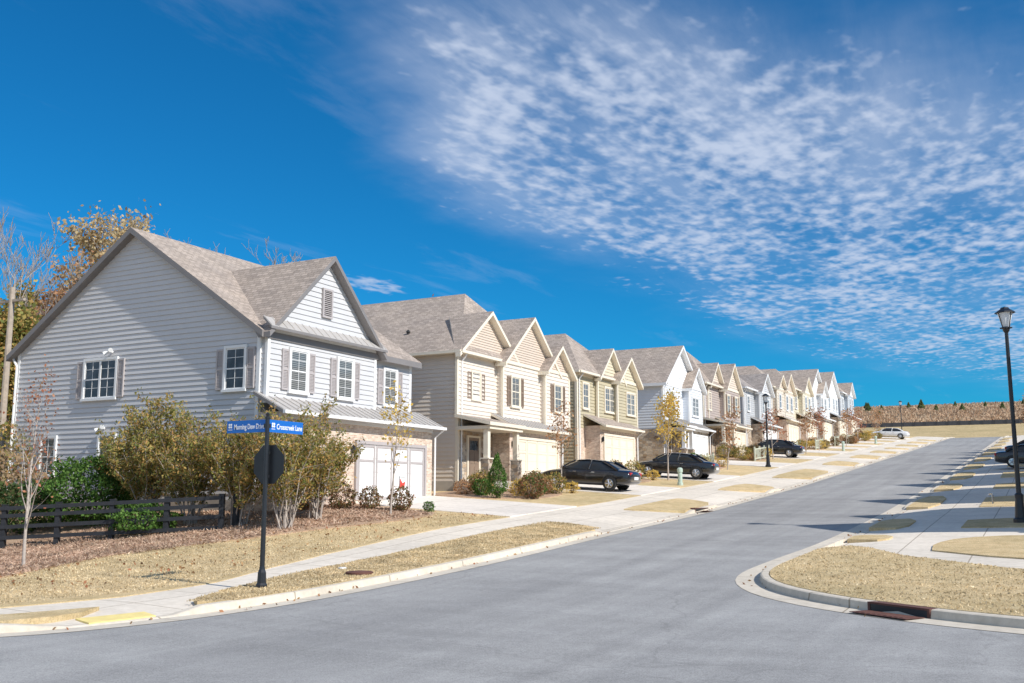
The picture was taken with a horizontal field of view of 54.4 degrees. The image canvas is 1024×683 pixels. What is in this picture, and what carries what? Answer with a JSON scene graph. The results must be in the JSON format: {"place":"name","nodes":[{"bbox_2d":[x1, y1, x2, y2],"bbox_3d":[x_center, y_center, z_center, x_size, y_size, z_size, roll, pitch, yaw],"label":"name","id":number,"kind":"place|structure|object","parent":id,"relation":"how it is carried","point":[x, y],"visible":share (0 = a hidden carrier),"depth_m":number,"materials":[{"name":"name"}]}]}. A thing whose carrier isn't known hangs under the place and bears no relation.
{"place":"outdoors","nodes":[
{"label":"outdoors","id":0,"kind":"place"},
{"bbox_2d":[0,436,920,607],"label":"lawn","id":1,"kind":"structure","parent":0,"point":[580,498],"depth_m":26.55,"materials":[{"name":"beige plant"}]},
{"bbox_2d":[0,287,25,476],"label":"utility pole","id":2,"kind":"object","parent":1,"relation":"on","point":[12,300],"visible":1,"depth_m":45.88,"materials":[{"name":"brown wood"}]},
{"bbox_2d":[0,290,44,486],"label":"tree","id":3,"kind":"object","parent":1,"relation":"on","point":[21,328],"visible":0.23,"depth_m":50.31,"materials":[{"name":"yellow plant"}]},
{"bbox_2d":[3,278,44,318],"bbox_3d":[-29.047,2.646,61.255,6.710,13.301,6.261,-2,-9,10],"label":"tree","id":4,"kind":"object","parent":1,"relation":"on","point":[30,294],"depth_m":61.49,"materials":[{"name":"brown plant"}]},
{"bbox_2d":[0,207,53,323],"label":"tree","id":5,"kind":"object","parent":1,"relation":"on","point":[12,264],"visible":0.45,"depth_m":55.80,"materials":[{"name":"grey plant"}]},
{"bbox_2d":[0,212,75,480],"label":"tree","id":6,"kind":"object","parent":1,"relation":"on","point":[30,255],"visible":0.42,"depth_m":59.91,"materials":[{"name":"grey plant"}]},
{"bbox_2d":[27,273,75,320],"bbox_3d":[-26.204,2.341,57.374,5.518,12.945,5.953,3,-9,-17],"label":"tree","id":7,"kind":"object","parent":1,"relation":"on","point":[43,299],"visible":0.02,"depth_m":57.41,"materials":[{"name":"brown plant"}]},
{"bbox_2d":[29,234,105,318],"bbox_3d":[-23.933,0.950,54.563,5.312,14.999,6.581,2,-9,-15],"label":"tree","id":8,"kind":"object","parent":1,"relation":"on","point":[65,268],"visible":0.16,"depth_m":54.49,"materials":[{"name":"brown plant"}]},
{"bbox_2d":[38,199,160,290],"bbox_3d":[-25.539,0.024,62.099,8.767,18.554,8.454,-5,-10,28],"label":"tree","id":9,"kind":"object","parent":1,"relation":"on","point":[89,245],"visible":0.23,"depth_m":61.73,"materials":[{"name":"orange plant"}]},
{"bbox_2d":[0,504,434,577],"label":"planting bed","id":10,"kind":"object","parent":1,"relation":"on","point":[50,530],"visible":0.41,"depth_m":31.53,"materials":[{"name":"brown plant"}]},
{"bbox_2d":[0,417,43,506],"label":"shrub","id":11,"kind":"object","parent":10,"relation":"on","point":[4,434],"visible":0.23,"depth_m":40.39,"materials":[{"name":"green plant"}]},
{"bbox_2d":[0,444,55,519],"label":"shrub","id":12,"kind":"object","parent":10,"relation":"on","point":[14,471],"visible":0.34,"depth_m":37.04,"materials":[{"name":"green plant"}]},
{"bbox_2d":[0,354,63,565],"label":"maple tree","id":13,"kind":"object","parent":10,"relation":"on","point":[29,497],"visible":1,"depth_m":25.57,"materials":[{"name":"brown plant"}]},
{"bbox_2d":[0,478,69,533],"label":"shrub","id":14,"kind":"object","parent":10,"relation":"on","point":[15,499],"visible":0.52,"depth_m":33.95,"materials":[{"name":"green plant"}]},
{"bbox_2d":[34,454,133,526],"bbox_3d":[-14.893,5.210,34.763,3.707,2.641,3.710,-5,-10,28],"label":"shrub","id":15,"kind":"object","parent":10,"relation":"on","point":[77,468],"visible":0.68,"depth_m":34.02,"materials":[{"name":"green plant"}]},
{"bbox_2d":[0,493,239,548],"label":"fence","id":16,"kind":"object","parent":10,"relation":"on","point":[111,533],"visible":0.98,"depth_m":31.27,"materials":[{"name":"paint"}]},
{"bbox_2d":[87,408,163,518],"bbox_3d":[-13.595,4.380,36.088,3.031,4.099,3.453,-5,-10,28],"label":"shrub","id":17,"kind":"object","parent":10,"relation":"on","point":[120,438],"visible":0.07,"depth_m":35.50,"materials":[{"name":"green plant"}]},
{"bbox_2d":[101,503,183,533],"bbox_3d":[-11.836,5.651,31.812,2.465,1.174,2.525,-5,-10,28],"label":"shrub","id":18,"kind":"object","parent":10,"relation":"on","point":[155,524],"visible":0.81,"depth_m":31.19,"materials":[{"name":"green plant"}]},
{"bbox_2d":[98,387,208,524],"bbox_3d":[-12.225,3.887,34.007,3.520,4.803,3.828,5,-10,-28],"label":"shrub","id":19,"kind":"object","parent":10,"relation":"on","point":[138,481],"visible":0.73,"depth_m":33.48,"materials":[{"name":"green plant"}]},
{"bbox_2d":[133,401,233,524],"bbox_3d":[-10.478,3.997,32.859,3.579,4.206,3.832,2,-9,-15],"label":"shrub","id":20,"kind":"object","parent":10,"relation":"on","point":[188,480],"visible":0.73,"depth_m":32.40,"materials":[{"name":"green plant"}]},
{"bbox_2d":[181,405,287,525],"bbox_3d":[-8.750,3.981,31.964,3.780,3.924,3.592,-5,-10,28],"label":"shrub","id":21,"kind":"object","parent":10,"relation":"on","point":[237,475],"visible":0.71,"depth_m":31.45,"materials":[{"name":"green plant"}]},
{"bbox_2d":[239,394,343,528],"bbox_3d":[-7.030,3.765,31.187,3.824,4.240,3.460,-5,-10,28],"label":"shrub","id":22,"kind":"object","parent":10,"relation":"on","point":[293,478],"visible":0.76,"depth_m":30.79,"materials":[{"name":"green plant"}]},
{"bbox_2d":[287,391,365,518],"bbox_3d":[-6.387,3.753,32.785,3.265,4.260,3.285,6,-11,-35],"label":"shrub","id":23,"kind":"object","parent":10,"relation":"on","point":[317,492],"visible":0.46,"depth_m":32.72,"materials":[{"name":"green plant"}]},
{"bbox_2d":[328,481,358,508],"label":"shrub","id":24,"kind":"object","parent":10,"relation":"on","point":[340,504],"visible":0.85,"depth_m":35.54,"materials":[{"name":"red plant"}]},
{"bbox_2d":[357,485,383,508],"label":"shrub","id":25,"kind":"object","parent":10,"relation":"on","point":[364,494],"visible":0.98,"depth_m":35.68,"materials":[{"name":"brown plant"}]},
{"bbox_2d":[379,380,414,513],"bbox_3d":[-4.035,3.680,34.611,1.238,4.804,1.478,2,-9,-10],"label":"young tree","id":26,"kind":"object","parent":10,"relation":"on","point":[397,430],"visible":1,"depth_m":34.66,"materials":[{"name":"brown plant"}]},
{"bbox_2d":[386,485,415,510],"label":"shrub","id":27,"kind":"object","parent":10,"relation":"on","point":[403,506],"visible":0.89,"depth_m":35.49,"materials":[{"name":"brown plant"}]},
{"bbox_2d":[241,237,302,264],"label":"tree","id":28,"kind":"object","parent":1,"relation":"on","point":[295,258],"visible":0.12,"depth_m":72.25,"materials":[{"name":"grey plant"}]},
{"bbox_2d":[431,488,561,498],"bbox_3d":[-0.390,6.872,45.233,5.012,0.597,6.650,-5,-10,28],"label":"planting bed","id":29,"kind":"object","parent":1,"relation":"on","point":[507,494],"visible":0.46,"depth_m":43.49,"materials":[{"name":"brown soil"}]},
{"bbox_2d":[453,478,472,493],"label":"shrub","id":30,"kind":"object","parent":29,"relation":"on","point":[465,485],"visible":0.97,"depth_m":43.90,"materials":[{"name":"brown plant"}]},
{"bbox_2d":[472,478,491,495],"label":"shrub","id":31,"kind":"object","parent":29,"relation":"on","point":[474,487],"visible":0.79,"depth_m":43.57,"materials":[{"name":"green plant"}]},
{"bbox_2d":[467,467,496,492],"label":"shrub","id":32,"kind":"object","parent":29,"relation":"on","point":[485,475],"visible":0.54,"depth_m":44.33,"materials":[{"name":"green plant"}]},
{"bbox_2d":[487,452,507,497],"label":"cone shrub","id":33,"kind":"object","parent":29,"relation":"on","point":[497,490],"visible":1,"depth_m":42.44,"materials":[{"name":"green plant"}]},
{"bbox_2d":[515,471,545,498],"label":"shrub","id":34,"kind":"object","parent":29,"relation":"on","point":[533,493],"visible":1,"depth_m":42.73,"materials":[{"name":"brown plant"}]},
{"bbox_2d":[542,469,566,493],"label":"shrub","id":35,"kind":"object","parent":29,"relation":"on","point":[555,489],"visible":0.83,"depth_m":45.48,"materials":[{"name":"brown plant"}]},
{"bbox_2d":[546,400,578,491],"bbox_3d":[2.400,4.948,47.416,1.554,4.532,1.716,-1,-9,6],"label":"young tree","id":36,"kind":"object","parent":1,"relation":"on","point":[557,435],"visible":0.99,"depth_m":47.36,"materials":[{"name":"brown plant"}]},
{"bbox_2d":[650,388,688,479],"bbox_3d":[8.976,5.277,56.433,2.202,5.293,2.502,-5,-10,28],"label":"young tree","id":37,"kind":"object","parent":1,"relation":"on","point":[669,403],"visible":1,"depth_m":56.44,"materials":[{"name":"yellow plant"}]},
{"bbox_2d":[716,404,740,469],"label":"young tree","id":38,"kind":"object","parent":1,"relation":"on","point":[734,416],"visible":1,"depth_m":66.79,"materials":[{"name":"brown plant"}]},
{"bbox_2d":[714,457,770,460],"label":"planting bed","id":39,"kind":"object","parent":1,"relation":"on","point":[738,459],"visible":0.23,"depth_m":78.21,"materials":[{"name":"brown soil"}]},
{"bbox_2d":[733,444,751,459],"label":"shrub","id":40,"kind":"object","parent":39,"relation":"on","point":[744,457],"visible":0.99,"depth_m":77.49,"materials":[{"name":"brown plant"}]},
{"bbox_2d":[762,393,770,466],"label":"street lamp","id":41,"kind":"object","parent":1,"relation":"on","point":[765,396],"visible":0.97,"depth_m":70.64,"materials":[{"name":"black metal"}]},
{"bbox_2d":[758,406,788,459],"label":"young tree","id":42,"kind":"object","parent":1,"relation":"on","point":[773,422],"visible":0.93,"depth_m":79.94,"materials":[{"name":"brown plant"}]},
{"bbox_2d":[797,406,817,453],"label":"young tree","id":43,"kind":"object","parent":1,"relation":"on","point":[807,422],"visible":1,"depth_m":88.69,"materials":[{"name":"brown plant"}]},
{"bbox_2d":[811,403,827,450],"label":"young tree","id":44,"kind":"object","parent":1,"relation":"on","point":[818,425],"visible":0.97,"depth_m":96.28,"materials":[{"name":"brown plant"}]},
{"bbox_2d":[872,428,909,438],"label":"parked car","id":45,"kind":"object","parent":1,"relation":"on","point":[895,432],"visible":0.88,"depth_m":133.62,"materials":[{"name":"white paint"}]},
{"bbox_2d":[356,495,576,516],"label":"driveway","id":46,"kind":"structure","parent":0,"point":[482,506],"depth_m":38.53,"materials":[{"name":"concrete"}]},
{"bbox_2d":[0,436,945,624],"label":"pavement","id":47,"kind":"structure","parent":0,"point":[609,515],"depth_m":32.76,"materials":[{"name":"concrete"}]},
{"bbox_2d":[0,607,98,623],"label":"grass verge","id":48,"kind":"object","parent":47,"relation":"on","point":[43,617],"depth_m":15.60,"materials":[{"name":"beige plant"}]},
{"bbox_2d":[75,612,155,624],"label":"tactile paving","id":49,"kind":"structure","parent":47,"relation":"on","point":[109,618],"depth_m":15.88,"materials":[{"name":"yellow concrete"}]},
{"bbox_2d":[227,412,302,587],"bbox_3d":[-4.976,3.207,19.964,1.530,3.540,0.984,3,-9,-17],"label":"street sign","id":50,"kind":"object","parent":47,"relation":"on","point":[268,464],"visible":1,"depth_m":19.89,"materials":[{"name":"black metal"}]},
{"bbox_2d":[189,521,600,604],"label":"grass verge","id":51,"kind":"object","parent":47,"relation":"on","point":[196,602],"depth_m":24.11,"materials":[{"name":"beige plant"}]},
{"bbox_2d":[624,498,707,512],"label":"grass verge","id":52,"kind":"object","parent":47,"relation":"on","point":[678,505],"depth_m":40.97,"materials":[{"name":"beige plant"}]},
{"bbox_2d":[718,484,773,492],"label":"grass verge","id":53,"kind":"object","parent":47,"relation":"on","point":[750,488],"depth_m":51.70,"materials":[{"name":"beige plant"}]},
{"bbox_2d":[772,469,827,478],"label":"grass verge","id":54,"kind":"object","parent":47,"relation":"on","point":[805,474],"depth_m":63.27,"materials":[{"name":"beige plant"}]},
{"bbox_2d":[0,437,1023,682],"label":"road","id":55,"kind":"structure","parent":0,"point":[672,601],"depth_m":14.38,"materials":[{"name":"grey asphalt"}]},
{"bbox_2d":[0,0,1023,406],"label":"sky","id":56,"kind":"structure","parent":0,"point":[836,186],"materials":[{"name":"blue"}]},
{"bbox_2d":[2,411,1023,636],"bbox_3d":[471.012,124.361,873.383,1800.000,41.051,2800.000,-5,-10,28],"label":"ground","id":57,"kind":"structure","parent":0,"point":[984,430],"depth_m":173.32,"materials":[{"name":"beige plant"}]},
{"bbox_2d":[6,227,446,510],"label":"house","id":58,"kind":"structure","parent":57,"relation":"on","point":[132,310],"depth_m":38.97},
{"bbox_2d":[37,435,57,477],"bbox_3d":[-18.770,4.653,40.190,1.060,1.700,0.115,-5,-10,28],"label":"window","id":59,"kind":"structure","parent":58,"relation":"in","point":[51,439],"depth_m":40.19,"materials":[{"name":"white glass"}]},
{"bbox_2d":[75,356,125,401],"bbox_3d":[-16.300,1.487,39.346,2.690,1.700,0.115,-5,-10,28],"label":"window","id":60,"kind":"structure","parent":58,"relation":"in","point":[97,379],"depth_m":39.32,"materials":[{"name":"white glass"}]},
{"bbox_2d":[215,344,255,392],"bbox_3d":[-10.037,0.975,36.041,1.840,1.700,0.115,-5,-10,28],"label":"window","id":61,"kind":"structure","parent":58,"relation":"in","point":[235,364],"depth_m":36.03,"materials":[{"name":"white glass"}]},
{"bbox_2d":[280,347,315,395],"bbox_3d":[-7.896,1.109,36.903,0.115,1.700,1.840,-5,-10,28],"label":"window","id":62,"kind":"structure","parent":58,"relation":"in","point":[297,365],"depth_m":36.87,"materials":[{"name":"white glass"}]},
{"bbox_2d":[329,356,359,401],"bbox_3d":[-6.578,1.487,39.344,0.115,1.700,1.840,-5,-10,28],"label":"window","id":63,"kind":"structure","parent":58,"relation":"in","point":[344,372],"depth_m":39.32,"materials":[{"name":"white glass"}]},
{"bbox_2d":[377,367,402,408],"bbox_3d":[-5.194,1.980,42.534,0.115,1.700,1.790,-5,-10,28],"label":"window","id":64,"kind":"structure","parent":58,"relation":"in","point":[386,376],"depth_m":42.44,"materials":[{"name":"white glass"}]},
{"bbox_2d":[354,440,426,499],"bbox_3d":[-4.875,5.283,40.532,0.100,2.300,4.960,-5,-10,28],"label":"garage door","id":65,"kind":"structure","parent":58,"relation":"in","point":[371,468],"depth_m":40.31,"materials":[{"name":"white metal"}]},
{"bbox_2d":[361,294,576,490],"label":"house","id":66,"kind":"structure","parent":57,"relation":"on","point":[486,386],"depth_m":50.50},
{"bbox_2d":[466,435,480,480],"bbox_3d":[-1.845,5.676,48.298,0.141,2.200,1.240,-5,-10,28],"label":"door","id":67,"kind":"structure","parent":66,"relation":"in","point":[473,443],"depth_m":48.24,"materials":[{"name":"brown wood"}]},
{"bbox_2d":[467,370,484,401],"bbox_3d":[-1.755,2.195,49.017,0.115,1.500,1.690,-5,-10,28],"label":"window","id":68,"kind":"structure","parent":66,"relation":"in","point":[471,373],"depth_m":48.99,"materials":[{"name":"white glass"}]},
{"bbox_2d":[507,375,523,408],"bbox_3d":[0.199,2.625,51.795,0.115,1.700,1.790,-5,-10,28],"label":"window","id":69,"kind":"structure","parent":66,"relation":"in","point":[515,385],"depth_m":51.78,"materials":[{"name":"white glass"}]},
{"bbox_2d":[519,437,558,477],"bbox_3d":[1.319,6.237,52.122,0.100,2.300,5.060,-5,-10,28],"label":"garage door","id":70,"kind":"structure","parent":66,"relation":"in","point":[535,453],"depth_m":52.16,"materials":[{"name":"beige metal"}]},
{"bbox_2d":[550,383,564,414],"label":"window","id":71,"kind":"structure","parent":66,"relation":"in","point":[557,391],"depth_m":55.48,"materials":[{"name":"white glass"}]},
{"bbox_2d":[0,437,954,636],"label":"kerb","id":72,"kind":"structure","parent":57,"relation":"on","point":[232,606],"depth_m":20.72,"materials":[{"name":"concrete"}]},
{"bbox_2d":[0,438,1000,629],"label":"fallen leaves","id":73,"kind":"object","parent":57,"relation":"on","point":[85,581],"visible":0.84,"depth_m":25.72,"materials":[{"name":"brown plant"}]},
{"bbox_2d":[544,334,644,469],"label":"house","id":74,"kind":"structure","parent":57,"relation":"on","point":[606,386],"depth_m":62.47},
{"bbox_2d":[582,381,589,410],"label":"window","id":75,"kind":"structure","parent":74,"relation":"in","point":[585,385],"depth_m":60.74,"materials":[{"name":"white glass"}]},
{"bbox_2d":[604,386,614,414],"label":"window","id":76,"kind":"structure","parent":74,"relation":"in","point":[608,391],"depth_m":63.38,"materials":[{"name":"white glass"}]},
{"bbox_2d":[603,433,634,469],"bbox_3d":[6.736,7.028,62.265,0.100,2.300,5.060,-5,-10,28],"label":"garage door","id":77,"kind":"structure","parent":74,"relation":"in","point":[617,447],"depth_m":62.22,"materials":[{"name":"beige metal"}]},
{"bbox_2d":[625,391,636,417],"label":"window","id":78,"kind":"structure","parent":74,"relation":"in","point":[630,397],"depth_m":65.87,"materials":[{"name":"white glass"}]},
{"bbox_2d":[615,345,715,461],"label":"house","id":79,"kind":"structure","parent":57,"relation":"on","point":[661,371],"depth_m":75.56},
{"bbox_2d":[687,433,708,454],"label":"garage door","id":80,"kind":"structure","parent":79,"relation":"in","point":[700,442],"depth_m":76.86,"materials":[{"name":"white metal"}]},
{"bbox_2d":[686,351,752,457],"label":"house","id":81,"kind":"structure","parent":57,"relation":"on","point":[723,386],"depth_m":85.44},
{"bbox_2d":[739,373,782,445],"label":"house","id":82,"kind":"structure","parent":57,"relation":"on","point":[755,387],"depth_m":96.06,"materials":[{"name":"grey"}]},
{"bbox_2d":[736,366,803,441],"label":"house","id":83,"kind":"structure","parent":57,"relation":"on","point":[784,389],"depth_m":105.28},
{"bbox_2d":[788,424,799,441],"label":"garage door","id":84,"kind":"structure","parent":83,"relation":"in","point":[793,431],"depth_m":105.60,"materials":[{"name":"beige metal"}]},
{"bbox_2d":[761,369,819,440],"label":"house","id":85,"kind":"structure","parent":57,"relation":"on","point":[805,393],"depth_m":114.43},
{"bbox_2d":[779,369,835,440],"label":"house","id":86,"kind":"structure","parent":57,"relation":"on","point":[820,390],"depth_m":123.07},
{"bbox_2d":[819,372,849,438],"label":"house","id":87,"kind":"structure","parent":57,"relation":"on","point":[829,378],"depth_m":131.66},
{"bbox_2d":[837,383,860,434],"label":"house","id":88,"kind":"structure","parent":57,"relation":"on","point":[847,395],"depth_m":140.19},
{"bbox_2d":[735,436,1023,633],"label":"kerb","id":89,"kind":"structure","parent":57,"relation":"on","point":[760,579],"depth_m":17.48,"materials":[{"name":"concrete"}]},
{"bbox_2d":[849,601,939,619],"bbox_3d":[5.798,4.122,15.180,0.670,0.188,1.200,4,-10,-26],"label":"storm drain","id":90,"kind":"object","parent":89,"relation":"in","point":[879,608],"visible":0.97,"depth_m":15.16,"materials":[{"name":"metal"}]},
{"bbox_2d":[854,400,1023,423],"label":"scrub","id":91,"kind":"object","parent":57,"relation":"on","point":[988,411],"visible":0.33,"depth_m":218.57,"materials":[{"name":"brown plant"}]},
{"bbox_2d":[858,419,1023,427],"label":"silt fence","id":92,"kind":"object","parent":57,"relation":"on","point":[948,422],"visible":0.54,"depth_m":190.43,"materials":[{"name":"fabric"}]},
{"bbox_2d":[546,482,678,495],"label":"driveway","id":93,"kind":"structure","parent":0,"point":[641,490],"depth_m":48.90,"materials":[{"name":"concrete"}]},
{"bbox_2d":[541,459,641,489],"bbox_3d":[3.836,6.503,48.886,4.865,1.448,2.120,-1,-8,28],"label":"parked car","id":94,"kind":"object","parent":93,"relation":"on","point":[609,475],"visible":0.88,"depth_m":47.96,"materials":[{"name":"black paint"}]},
{"bbox_2d":[636,470,738,481],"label":"driveway","id":95,"kind":"structure","parent":0,"point":[714,478],"depth_m":58.83,"materials":[{"name":"concrete"}]},
{"bbox_2d":[634,453,719,478],"bbox_3d":[9.689,7.270,58.570,4.866,1.448,2.120,0,-8,25],"label":"parked car","id":96,"kind":"object","parent":95,"relation":"on","point":[695,466],"visible":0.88,"depth_m":57.69,"materials":[{"name":"black paint"}]},
{"bbox_2d":[714,460,795,466],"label":"driveway","id":97,"kind":"structure","parent":0,"point":[753,463],"depth_m":73.42,"materials":[{"name":"concrete"}]},
{"bbox_2d":[744,454,823,459],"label":"driveway","id":98,"kind":"structure","parent":0,"point":[798,457],"depth_m":83.47,"materials":[{"name":"concrete"}]},
{"bbox_2d":[745,439,804,456],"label":"parked car","id":99,"kind":"object","parent":98,"relation":"on","point":[787,448],"visible":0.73,"depth_m":82.64,"materials":[{"name":"black paint"}]},
{"bbox_2d":[847,535,892,542],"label":"lawn","id":100,"kind":"structure","parent":0,"point":[864,538],"depth_m":26.43,"materials":[{"name":"beige plant"}]},
{"bbox_2d":[869,518,915,530],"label":"lawn","id":101,"kind":"structure","parent":0,"point":[892,524],"depth_m":30.34,"materials":[{"name":"beige plant"}]},
{"bbox_2d":[769,545,1023,616],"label":"lawn","id":102,"kind":"structure","parent":0,"point":[874,590],"depth_m":18.27,"materials":[{"name":"beige plant"}]},
{"bbox_2d":[906,496,945,509],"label":"lawn","id":103,"kind":"structure","parent":0,"point":[928,502],"depth_m":39.30,"materials":[{"name":"beige plant"}]},
{"bbox_2d":[836,435,1023,568],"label":"pavement","id":104,"kind":"structure","parent":0,"point":[945,520],"depth_m":31.46,"materials":[{"name":"concrete"}]},
{"bbox_2d":[994,444,1023,467],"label":"parked car","id":105,"kind":"object","parent":104,"relation":"on","point":[1005,457],"visible":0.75,"depth_m":60.97,"materials":[{"name":"black paint"}]},
{"bbox_2d":[932,535,1023,558],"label":"lawn","id":106,"kind":"structure","parent":0,"point":[1008,546],"depth_m":23.23,"materials":[{"name":"beige plant"}]},
{"bbox_2d":[961,518,1023,527],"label":"lawn","id":107,"kind":"structure","parent":0,"point":[994,523],"depth_m":28.93,"materials":[{"name":"beige plant"}]},
{"bbox_2d":[994,307,1023,522],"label":"street lamp","id":108,"kind":"object","parent":107,"relation":"on","point":[1004,314],"visible":0.97,"depth_m":29.45,"materials":[{"name":"black metal"}]},
{"bbox_2d":[979,495,1023,506],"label":"lawn","id":109,"kind":"structure","parent":0,"point":[1004,501],"depth_m":37.92,"materials":[{"name":"beige plant"}]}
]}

